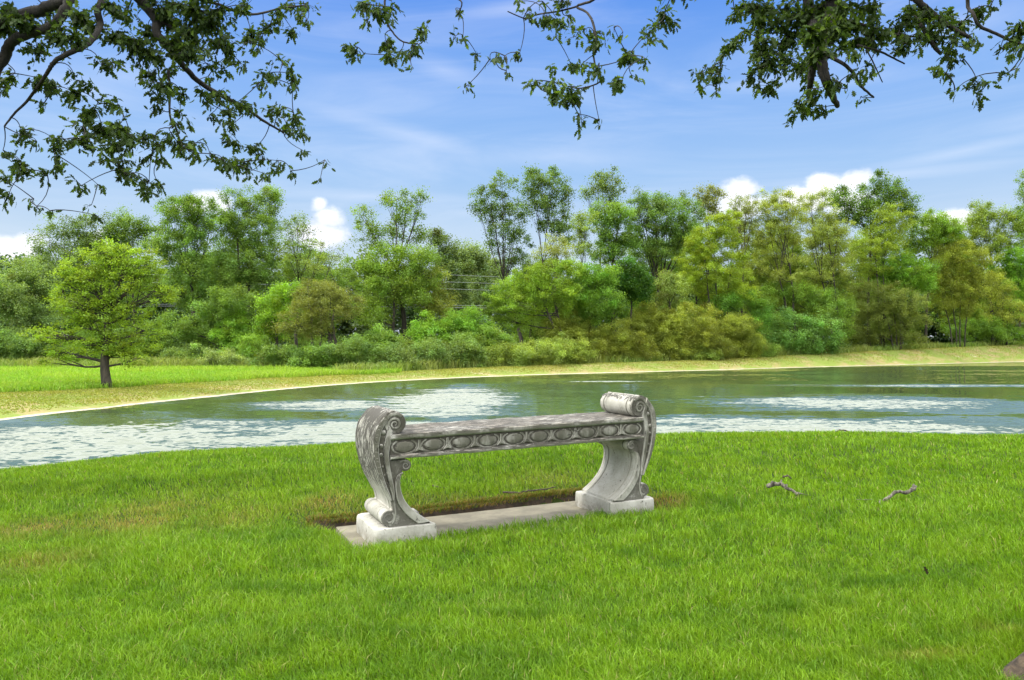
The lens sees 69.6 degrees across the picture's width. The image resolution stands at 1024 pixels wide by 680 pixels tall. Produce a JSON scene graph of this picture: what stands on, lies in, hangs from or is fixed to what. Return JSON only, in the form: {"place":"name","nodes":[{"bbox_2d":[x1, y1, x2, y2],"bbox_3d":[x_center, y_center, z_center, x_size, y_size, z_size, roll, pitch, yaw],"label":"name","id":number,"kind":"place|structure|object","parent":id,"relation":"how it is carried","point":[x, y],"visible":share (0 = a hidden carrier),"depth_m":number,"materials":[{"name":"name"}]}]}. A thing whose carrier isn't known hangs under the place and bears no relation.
{"place":"outdoors","nodes":[
{"label":"outdoors","id":0,"kind":"place"},
{"bbox_2d":[0,362,401,391],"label":"meadow grass","id":1,"kind":"structure","parent":0,"point":[26,378],"depth_m":40.85,"materials":[{"name":"plant"}]},
{"bbox_2d":[0,362,1023,468],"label":"pond water","id":2,"kind":"structure","parent":0,"point":[970,398],"depth_m":26.98,"materials":[{"name":"liquid"}]},
{"bbox_2d":[0,340,1023,679],"bbox_3d":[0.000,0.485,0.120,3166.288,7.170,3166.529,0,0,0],"label":"ground","id":3,"kind":"structure","parent":0,"point":[894,360],"depth_m":6.24,"materials":[{"name":"plant"}]},
{"bbox_2d":[0,325,56,361],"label":"shrub","id":4,"kind":"object","parent":3,"relation":"on","point":[7,338],"visible":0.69,"depth_m":55.94,"materials":[{"name":"green plant"}]},
{"bbox_2d":[0,251,67,336],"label":"pale willow","id":5,"kind":"object","parent":3,"relation":"on","point":[12,301],"visible":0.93,"depth_m":61.02,"materials":[{"name":"green plant"}]},
{"bbox_2d":[8,328,87,361],"bbox_3d":[-36.086,0.703,57.125,7.055,3.457,4.168,0,0,0],"label":"shrub","id":6,"kind":"object","parent":3,"relation":"on","point":[38,353],"visible":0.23,"depth_m":56.19,"materials":[{"name":"green plant"}]},
{"bbox_2d":[12,207,105,346],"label":"tall tree","id":7,"kind":"object","parent":3,"relation":"on","point":[85,237],"visible":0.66,"depth_m":71.83,"materials":[{"name":"green plant"}]},
{"bbox_2d":[49,226,151,341],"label":"tree","id":8,"kind":"object","parent":3,"relation":"on","point":[117,297],"visible":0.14,"depth_m":75.51,"materials":[{"name":"green plant"}]},
{"bbox_2d":[15,233,186,387],"bbox_3d":[-17.953,-1.180,32.726,7.454,7.000,3.397,0,0,0],"label":"lone tree","id":9,"kind":"object","parent":3,"relation":"on","point":[107,349],"visible":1,"depth_m":32.41,"materials":[{"name":"green plant"}]},
{"bbox_2d":[61,324,140,361],"bbox_3d":[-31.894,0.520,56.802,7.186,3.684,5.166,0,0,0],"label":"shrub","id":10,"kind":"object","parent":3,"relation":"on","point":[91,348],"visible":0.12,"depth_m":56.41,"materials":[{"name":"green plant"}]},
{"bbox_2d":[67,203,167,323],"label":"broad tree","id":11,"kind":"object","parent":3,"relation":"on","point":[124,234],"visible":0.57,"depth_m":73.50,"materials":[{"name":"green plant"}]},
{"bbox_2d":[113,319,186,360],"bbox_3d":[-28.164,0.325,56.955,6.583,3.773,4.442,0,0,-30],"label":"shrub","id":12,"kind":"object","parent":3,"relation":"on","point":[166,340],"visible":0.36,"depth_m":56.35,"materials":[{"name":"green plant"}]},
{"bbox_2d":[0,0,335,224],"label":"overhanging tree","id":13,"kind":"object","parent":3,"relation":"on","point":[22,21],"visible":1,"depth_m":6.00,"materials":[{"name":"green plant"}]},
{"bbox_2d":[136,191,240,342],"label":"tall tree","id":14,"kind":"object","parent":3,"relation":"on","point":[194,230],"visible":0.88,"depth_m":65.40,"materials":[{"name":"green plant"}]},
{"bbox_2d":[155,340,231,362],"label":"shrub","id":15,"kind":"object","parent":3,"relation":"on","point":[192,353],"visible":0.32,"depth_m":54.77,"materials":[{"name":"green plant"}]},
{"bbox_2d":[143,283,262,349],"bbox_3d":[-24.409,-1.204,58.013,10.425,6.851,5.077,0,0,0],"label":"bushy tree","id":16,"kind":"object","parent":3,"relation":"on","point":[189,331],"visible":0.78,"depth_m":57.46,"materials":[{"name":"green plant"}]},
{"bbox_2d":[158,232,263,351],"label":"tree","id":17,"kind":"object","parent":3,"relation":"on","point":[213,267],"visible":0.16,"depth_m":72.92,"materials":[{"name":"green plant"}]},
{"bbox_2d":[195,346,249,366],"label":"shrub","id":18,"kind":"object","parent":3,"relation":"on","point":[223,356],"visible":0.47,"depth_m":52.84,"materials":[{"name":"green plant"}]},
{"bbox_2d":[205,305,255,356],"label":"sapling","id":19,"kind":"object","parent":3,"relation":"on","point":[226,338],"visible":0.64,"depth_m":57.01,"materials":[{"name":"green plant"}]},
{"bbox_2d":[208,182,289,318],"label":"tall tree","id":20,"kind":"object","parent":3,"relation":"on","point":[253,270],"visible":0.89,"depth_m":67.23,"materials":[{"name":"green plant"}]},
{"bbox_2d":[235,332,277,360],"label":"sapling","id":21,"kind":"object","parent":3,"relation":"on","point":[246,348],"visible":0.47,"depth_m":54.36,"materials":[{"name":"green plant"}]},
{"bbox_2d":[241,340,301,367],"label":"shrub","id":22,"kind":"object","parent":3,"relation":"on","point":[269,354],"visible":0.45,"depth_m":52.78,"materials":[{"name":"green plant"}]},
{"bbox_2d":[244,276,305,359],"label":"bushy tree","id":23,"kind":"object","parent":3,"relation":"on","point":[278,296],"visible":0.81,"depth_m":55.88,"materials":[{"name":"green plant"}]},
{"bbox_2d":[273,210,324,346],"bbox_3d":[-18.231,-4.495,62.903,3.985,13.411,3.652,0,0,0],"label":"sparse tree","id":24,"kind":"object","parent":3,"relation":"on","point":[291,242],"visible":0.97,"depth_m":62.83,"materials":[{"name":"green plant"}]},
{"bbox_2d":[277,334,352,367],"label":"shrub","id":25,"kind":"object","parent":3,"relation":"on","point":[304,357],"visible":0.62,"depth_m":51.68,"materials":[{"name":"green plant"}]},
{"bbox_2d":[267,276,366,344],"bbox_3d":[-14.129,-1.217,53.309,7.211,7.032,4.540,0,0,0],"label":"brown bush","id":26,"kind":"object","parent":3,"relation":"on","point":[318,293],"visible":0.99,"depth_m":53.21,"materials":[{"name":"green plant"}]},
{"bbox_2d":[270,247,371,348],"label":"tree","id":27,"kind":"object","parent":3,"relation":"on","point":[318,277],"visible":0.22,"depth_m":71.49,"materials":[{"name":"green plant"}]},
{"bbox_2d":[297,238,347,356],"bbox_3d":[-15.287,-3.021,60.162,4.196,10.578,2.532,0,0,0],"label":"bare tree","id":28,"kind":"object","parent":3,"relation":"on","point":[319,257],"visible":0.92,"depth_m":59.97,"materials":[{"name":"green plant"}]},
{"bbox_2d":[314,332,387,366],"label":"shrub","id":29,"kind":"object","parent":3,"relation":"on","point":[354,354],"visible":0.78,"depth_m":50.96,"materials":[{"name":"green plant"}]},
{"bbox_2d":[337,321,421,359],"bbox_3d":[-9.542,0.393,53.465,6.598,3.768,4.719,0,0,0],"label":"shrub","id":30,"kind":"object","parent":3,"relation":"on","point":[374,334],"visible":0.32,"depth_m":53.44,"materials":[{"name":"green plant"}]},
{"bbox_2d":[344,184,432,340],"bbox_3d":[-9.978,-5.159,59.830,7.667,14.754,4.388,0,0,0],"label":"tall tree","id":31,"kind":"object","parent":3,"relation":"on","point":[373,230],"visible":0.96,"depth_m":59.68,"materials":[{"name":"green plant"}]},
{"bbox_2d":[336,238,446,332],"bbox_3d":[-9.609,-2.925,58.729,9.181,10.309,5.470,0,0,0],"label":"broad tree","id":32,"kind":"object","parent":3,"relation":"on","point":[413,276],"visible":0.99,"depth_m":58.13,"materials":[{"name":"green plant"}]},
{"bbox_2d":[368,339,423,370],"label":"shrub","id":33,"kind":"object","parent":3,"relation":"on","point":[394,353],"visible":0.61,"depth_m":51.13,"materials":[{"name":"green plant"}]},
{"bbox_2d":[403,309,453,351],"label":"bush","id":34,"kind":"object","parent":3,"relation":"on","point":[421,329],"visible":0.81,"depth_m":55.77,"materials":[{"name":"green plant"}]},
{"bbox_2d":[400,334,468,368],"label":"shrub","id":35,"kind":"object","parent":3,"relation":"on","point":[440,351],"visible":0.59,"depth_m":52.31,"materials":[{"name":"green plant"}]},
{"bbox_2d":[406,264,466,353],"bbox_3d":[-6.297,-2.107,59.730,4.297,8.581,4.583,0,0,30],"label":"russet tree","id":36,"kind":"object","parent":3,"relation":"on","point":[437,307],"visible":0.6,"depth_m":59.33,"materials":[{"name":"green plant"}]},
{"bbox_2d":[313,493,574,532],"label":"bare soil","id":37,"kind":"structure","parent":3,"relation":"on","point":[502,505],"depth_m":5.10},
{"bbox_2d":[305,485,583,524],"bbox_3d":[-0.178,1.122,5.156,2.561,0.072,0.247,0,0,-27],"label":"dry thatch","id":38,"kind":"object","parent":37,"relation":"on","point":[479,502],"visible":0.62,"depth_m":5.09,"materials":[{"name":"brown plant"}]},
{"bbox_2d":[414,226,485,333],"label":"tree","id":39,"kind":"object","parent":3,"relation":"on","point":[451,263],"visible":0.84,"depth_m":107.48,"materials":[{"name":"green plant"}]},
{"bbox_2d":[433,330,490,367],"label":"shrub","id":40,"kind":"object","parent":3,"relation":"on","point":[474,350],"visible":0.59,"depth_m":53.60,"materials":[{"name":"green plant"}]},
{"bbox_2d":[436,304,498,344],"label":"shrub","id":41,"kind":"object","parent":3,"relation":"on","point":[458,322],"visible":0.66,"depth_m":57.08,"materials":[{"name":"green plant"}]},
{"bbox_2d":[451,236,501,315],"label":"tree","id":42,"kind":"object","parent":3,"relation":"on","point":[475,255],"visible":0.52,"depth_m":119.11,"materials":[{"name":"green plant"}]},
{"bbox_2d":[454,324,516,353],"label":"shrub","id":43,"kind":"object","parent":3,"relation":"on","point":[486,338],"visible":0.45,"depth_m":56.44,"materials":[{"name":"green plant"}]},
{"bbox_2d":[477,258,510,320],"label":"tree","id":44,"kind":"object","parent":3,"relation":"on","point":[494,274],"visible":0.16,"depth_m":158.69,"materials":[{"name":"green plant"}]},
{"bbox_2d":[336,501,661,549],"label":"concrete slab","id":45,"kind":"structure","parent":3,"relation":"on","point":[486,518],"depth_m":4.86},
{"bbox_2d":[355,392,655,546],"bbox_3d":[0.006,0.771,4.752,1.949,0.803,0.457,0,0,-26],"label":"stone bench","id":46,"kind":"object","parent":45,"relation":"on","point":[621,429],"visible":1,"depth_m":4.54,"materials":[{"name":"stone"}]},
{"bbox_2d":[463,167,536,344],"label":"poplar","id":47,"kind":"object","parent":3,"relation":"on","point":[512,237],"visible":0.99,"depth_m":75.65,"materials":[{"name":"green plant"}]},
{"bbox_2d":[482,339,536,365],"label":"shrub","id":48,"kind":"object","parent":3,"relation":"on","point":[516,354],"visible":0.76,"depth_m":55.30,"materials":[{"name":"green plant"}]},
{"bbox_2d":[0,429,1023,679],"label":"lawn grass","id":49,"kind":"structure","parent":3,"relation":"on","point":[978,649],"depth_m":3.56,"materials":[{"name":"plant"}]},
{"bbox_2d":[856,484,916,504],"bbox_3d":[2.625,1.083,5.106,0.445,0.151,0.121,0,0,-7],"label":"fallen stick","id":50,"kind":"object","parent":49,"relation":"on","point":[906,492],"visible":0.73,"depth_m":5.13,"materials":[{"name":"wood"}]},
{"bbox_2d":[0,344,1023,414],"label":"bank grass","id":51,"kind":"structure","parent":3,"relation":"on","point":[44,394],"depth_m":40.35,"materials":[{"name":"plant"}]},
{"bbox_2d":[0,243,1023,353],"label":"woodland","id":52,"kind":"object","parent":3,"relation":"on","point":[347,329],"visible":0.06,"depth_m":103.33,"materials":[{"name":"green plant"}]},
{"bbox_2d":[0,340,1023,370],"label":"weed fringe","id":53,"kind":"object","parent":3,"relation":"on","point":[167,361],"visible":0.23,"depth_m":53.55,"materials":[{"name":"green plant"}]},
{"bbox_2d":[481,255,587,335],"bbox_3d":[1.830,-2.532,61.683,9.173,9.281,4.611,0,0,0],"label":"locust tree","id":54,"kind":"object","parent":3,"relation":"on","point":[540,291],"visible":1,"depth_m":61.32,"materials":[{"name":"green plant"}]},
{"bbox_2d":[497,252,587,347],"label":"tree","id":55,"kind":"object","parent":3,"relation":"on","point":[526,334],"visible":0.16,"depth_m":77.82,"materials":[{"name":"green plant"}]},
{"bbox_2d":[511,337,573,364],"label":"shrub","id":56,"kind":"object","parent":3,"relation":"on","point":[545,352],"visible":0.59,"depth_m":56.71,"materials":[{"name":"green plant"}]},
{"bbox_2d":[518,163,577,338],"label":"poplar","id":57,"kind":"object","parent":3,"relation":"on","point":[544,203],"visible":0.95,"depth_m":76.87,"materials":[{"name":"green plant"}]},
{"bbox_2d":[528,233,578,314],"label":"tree","id":58,"kind":"object","parent":3,"relation":"on","point":[557,252],"visible":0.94,"depth_m":65.89,"materials":[{"name":"green plant"}]},
{"bbox_2d":[534,307,600,342],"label":"olive shrub","id":59,"kind":"object","parent":3,"relation":"on","point":[569,328],"visible":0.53,"depth_m":61.86,"materials":[{"name":"green plant"}]},
{"bbox_2d":[539,331,599,363],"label":"shrub","id":60,"kind":"object","parent":3,"relation":"on","point":[579,348],"visible":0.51,"depth_m":58.58,"materials":[{"name":"green plant"}]},
{"bbox_2d":[567,205,606,305],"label":"slender tree","id":61,"kind":"object","parent":3,"relation":"on","point":[582,219],"visible":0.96,"depth_m":68.72,"materials":[{"name":"green plant"}]},
{"bbox_2d":[571,327,619,359],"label":"olive shrub","id":62,"kind":"object","parent":3,"relation":"on","point":[603,347],"visible":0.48,"depth_m":60.90,"materials":[{"name":"green plant"}]},
{"bbox_2d":[562,258,630,331],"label":"bushy tree","id":63,"kind":"object","parent":3,"relation":"on","point":[595,292],"visible":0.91,"depth_m":62.26,"materials":[{"name":"green plant"}]},
{"bbox_2d":[572,165,627,326],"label":"slender tree","id":64,"kind":"object","parent":3,"relation":"on","point":[602,185],"visible":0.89,"depth_m":79.63,"materials":[{"name":"green plant"}]},
{"bbox_2d":[594,292,632,329],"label":"leafy bush","id":65,"kind":"object","parent":3,"relation":"on","point":[618,313],"visible":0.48,"depth_m":67.11,"materials":[{"name":"green plant"}]},
{"bbox_2d":[582,195,648,334],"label":"round tree","id":66,"kind":"object","parent":3,"relation":"on","point":[613,249],"visible":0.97,"depth_m":71.56,"materials":[{"name":"green plant"}]},
{"bbox_2d":[588,317,649,361],"bbox_3d":[8.696,0.036,62.766,6.101,3.993,4.294,0,0,0],"label":"olive shrub","id":67,"kind":"object","parent":3,"relation":"on","point":[620,338],"visible":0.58,"depth_m":62.03,"materials":[{"name":"green plant"}]},
{"bbox_2d":[609,251,657,335],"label":"tree","id":68,"kind":"object","parent":3,"relation":"on","point":[637,286],"visible":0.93,"depth_m":64.45,"materials":[{"name":"green plant"}]},
{"bbox_2d":[619,330,667,360],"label":"olive shrub","id":69,"kind":"object","parent":3,"relation":"on","point":[650,353],"visible":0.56,"depth_m":62.69,"materials":[{"name":"green plant"}]},
{"bbox_2d":[614,296,686,341],"bbox_3d":[12.195,-1.024,65.418,6.755,6.025,5.921,0,0,-25],"label":"olive shrub","id":70,"kind":"object","parent":3,"relation":"on","point":[645,321],"visible":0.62,"depth_m":64.92,"materials":[{"name":"green plant"}]},
{"bbox_2d":[614,186,707,307],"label":"round tree","id":71,"kind":"object","parent":3,"relation":"on","point":[675,232],"visible":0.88,"depth_m":73.45,"materials":[{"name":"green plant"}]},
{"bbox_2d":[618,237,706,329],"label":"tree","id":72,"kind":"object","parent":3,"relation":"on","point":[637,304],"visible":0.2,"depth_m":79.09,"materials":[{"name":"green plant"}]},
{"bbox_2d":[649,269,692,311],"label":"tree","id":73,"kind":"object","parent":3,"relation":"on","point":[669,289],"visible":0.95,"depth_m":66.69,"materials":[{"name":"green plant"}]},
{"bbox_2d":[648,326,704,359],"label":"olive shrub","id":74,"kind":"object","parent":3,"relation":"on","point":[666,347],"visible":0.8,"depth_m":63.87,"materials":[{"name":"green plant"}]},
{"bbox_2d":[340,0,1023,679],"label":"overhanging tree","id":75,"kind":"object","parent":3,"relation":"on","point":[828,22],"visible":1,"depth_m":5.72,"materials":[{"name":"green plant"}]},
{"bbox_2d":[652,300,718,356],"bbox_3d":[15.088,-0.828,65.454,6.434,5.553,4.849,0,0,0],"label":"olive shrub","id":76,"kind":"object","parent":3,"relation":"on","point":[691,329],"visible":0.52,"depth_m":64.39,"materials":[{"name":"green plant"}]},
{"bbox_2d":[670,212,735,319],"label":"tree","id":77,"kind":"object","parent":3,"relation":"on","point":[695,302],"visible":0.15,"depth_m":83.49,"materials":[{"name":"green plant"}]},
{"bbox_2d":[673,344,735,359],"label":"shrub","id":78,"kind":"object","parent":3,"relation":"on","point":[714,355],"visible":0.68,"depth_m":64.31,"materials":[{"name":"green plant"}]},
{"bbox_2d":[687,182,728,307],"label":"grey tree","id":79,"kind":"object","parent":3,"relation":"on","point":[706,197],"visible":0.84,"depth_m":81.40,"materials":[{"name":"green plant"}]},
{"bbox_2d":[670,207,762,336],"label":"locust tree","id":80,"kind":"object","parent":3,"relation":"on","point":[708,251],"visible":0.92,"depth_m":69.29,"materials":[{"name":"green plant"}]},
{"bbox_2d":[689,300,745,351],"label":"olive shrub","id":81,"kind":"object","parent":3,"relation":"on","point":[723,329],"visible":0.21,"depth_m":66.31,"materials":[{"name":"green plant"}]},
{"bbox_2d":[694,324,740,359],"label":"olive shrub","id":82,"kind":"object","parent":3,"relation":"on","point":[714,344],"visible":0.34,"depth_m":65.06,"materials":[{"name":"green plant"}]},
{"bbox_2d":[707,287,778,334],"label":"dark bush","id":83,"kind":"object","parent":3,"relation":"on","point":[734,302],"visible":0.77,"depth_m":69.06,"materials":[{"name":"green plant"}]},
{"bbox_2d":[726,192,767,314],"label":"sparse tree","id":84,"kind":"object","parent":3,"relation":"on","point":[748,211],"visible":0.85,"depth_m":74.87,"materials":[{"name":"green plant"}]},
{"bbox_2d":[720,311,774,357],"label":"olive shrub","id":85,"kind":"object","parent":3,"relation":"on","point":[745,331],"visible":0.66,"depth_m":67.07,"materials":[{"name":"green plant"}]},
{"bbox_2d":[716,208,786,331],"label":"tree","id":86,"kind":"object","parent":3,"relation":"on","point":[756,282],"visible":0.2,"depth_m":80.88,"materials":[{"name":"green plant"}]},
{"bbox_2d":[738,342,783,356],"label":"shrub","id":87,"kind":"object","parent":3,"relation":"on","point":[769,353],"visible":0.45,"depth_m":68.82,"materials":[{"name":"green plant"}]},
{"bbox_2d":[740,186,811,340],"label":"locust tree","id":88,"kind":"object","parent":3,"relation":"on","point":[759,242],"visible":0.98,"depth_m":74.65,"materials":[{"name":"green plant"}]},
{"bbox_2d":[760,218,827,346],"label":"tree","id":89,"kind":"object","parent":3,"relation":"on","point":[794,250],"visible":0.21,"depth_m":82.96,"materials":[{"name":"green plant"}]},
{"bbox_2d":[742,279,859,350],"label":"dark bush","id":90,"kind":"object","parent":3,"relation":"on","point":[823,305],"visible":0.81,"depth_m":74.77,"materials":[{"name":"green plant"}]},
{"bbox_2d":[750,306,852,354],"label":"round shrub","id":91,"kind":"object","parent":3,"relation":"on","point":[779,333],"visible":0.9,"depth_m":71.95,"materials":[{"name":"green plant"}]},
{"bbox_2d":[788,183,856,347],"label":"locust tree","id":92,"kind":"object","parent":3,"relation":"on","point":[820,245],"visible":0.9,"depth_m":77.96,"materials":[{"name":"green plant"}]},
{"bbox_2d":[788,211,866,346],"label":"tree","id":93,"kind":"object","parent":3,"relation":"on","point":[843,281],"visible":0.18,"depth_m":85.81,"materials":[{"name":"green plant"}]},
{"bbox_2d":[825,168,923,347],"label":"maple tree","id":94,"kind":"object","parent":3,"relation":"on","point":[866,204],"visible":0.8,"depth_m":83.38,"materials":[{"name":"green plant"}]},
{"bbox_2d":[842,199,918,347],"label":"locust tree","id":95,"kind":"object","parent":3,"relation":"on","point":[886,244],"visible":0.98,"depth_m":81.28,"materials":[{"name":"green plant"}]},
{"bbox_2d":[839,229,932,345],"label":"tree","id":96,"kind":"object","parent":3,"relation":"on","point":[863,276],"visible":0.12,"depth_m":91.52,"materials":[{"name":"green plant"}]},
{"bbox_2d":[843,278,934,349],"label":"brown bush","id":97,"kind":"object","parent":3,"relation":"on","point":[907,311],"visible":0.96,"depth_m":79.72,"materials":[{"name":"green plant"}]},
{"bbox_2d":[869,247,945,345],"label":"bushy tree","id":98,"kind":"object","parent":3,"relation":"on","point":[904,272],"visible":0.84,"depth_m":82.41,"materials":[{"name":"green plant"}]},
{"bbox_2d":[897,208,969,342],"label":"broad tree","id":99,"kind":"object","parent":3,"relation":"on","point":[950,230],"visible":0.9,"depth_m":85.09,"materials":[{"name":"green plant"}]},
{"bbox_2d":[908,213,1005,343],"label":"tree","id":100,"kind":"object","parent":3,"relation":"on","point":[943,324],"visible":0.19,"depth_m":96.11,"materials":[{"name":"green plant"}]},
{"bbox_2d":[924,237,1004,346],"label":"tree","id":101,"kind":"object","parent":3,"relation":"on","point":[972,278],"visible":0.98,"depth_m":84.88,"materials":[{"name":"green plant"}]},
{"bbox_2d":[943,315,1023,345],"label":"shrub","id":102,"kind":"object","parent":3,"relation":"on","point":[992,331],"visible":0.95,"depth_m":88.29,"materials":[{"name":"green plant"}]},
{"bbox_2d":[961,195,1023,342],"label":"tall tree","id":103,"kind":"object","parent":3,"relation":"on","point":[982,221],"visible":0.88,"depth_m":94.53,"materials":[{"name":"green plant"}]},
{"bbox_2d":[975,265,1023,344],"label":"tree","id":104,"kind":"object","parent":3,"relation":"on","point":[994,293],"visible":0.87,"depth_m":88.70,"materials":[{"name":"green plant"}]},
{"bbox_2d":[983,244,1023,326],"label":"bushy tree","id":105,"kind":"object","parent":3,"relation":"on","point":[1014,272],"visible":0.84,"depth_m":93.30,"materials":[{"name":"green plant"}]},
{"bbox_2d":[998,168,1023,248],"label":"tall tree","id":106,"kind":"object","parent":3,"relation":"on","point":[1020,213],"visible":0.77,"depth_m":94.47,"materials":[{"name":"green plant"}]},
{"bbox_2d":[0,0,1023,336],"label":"sky","id":107,"kind":"structure","parent":0,"point":[380,127],"materials":[{"name":"blue"}]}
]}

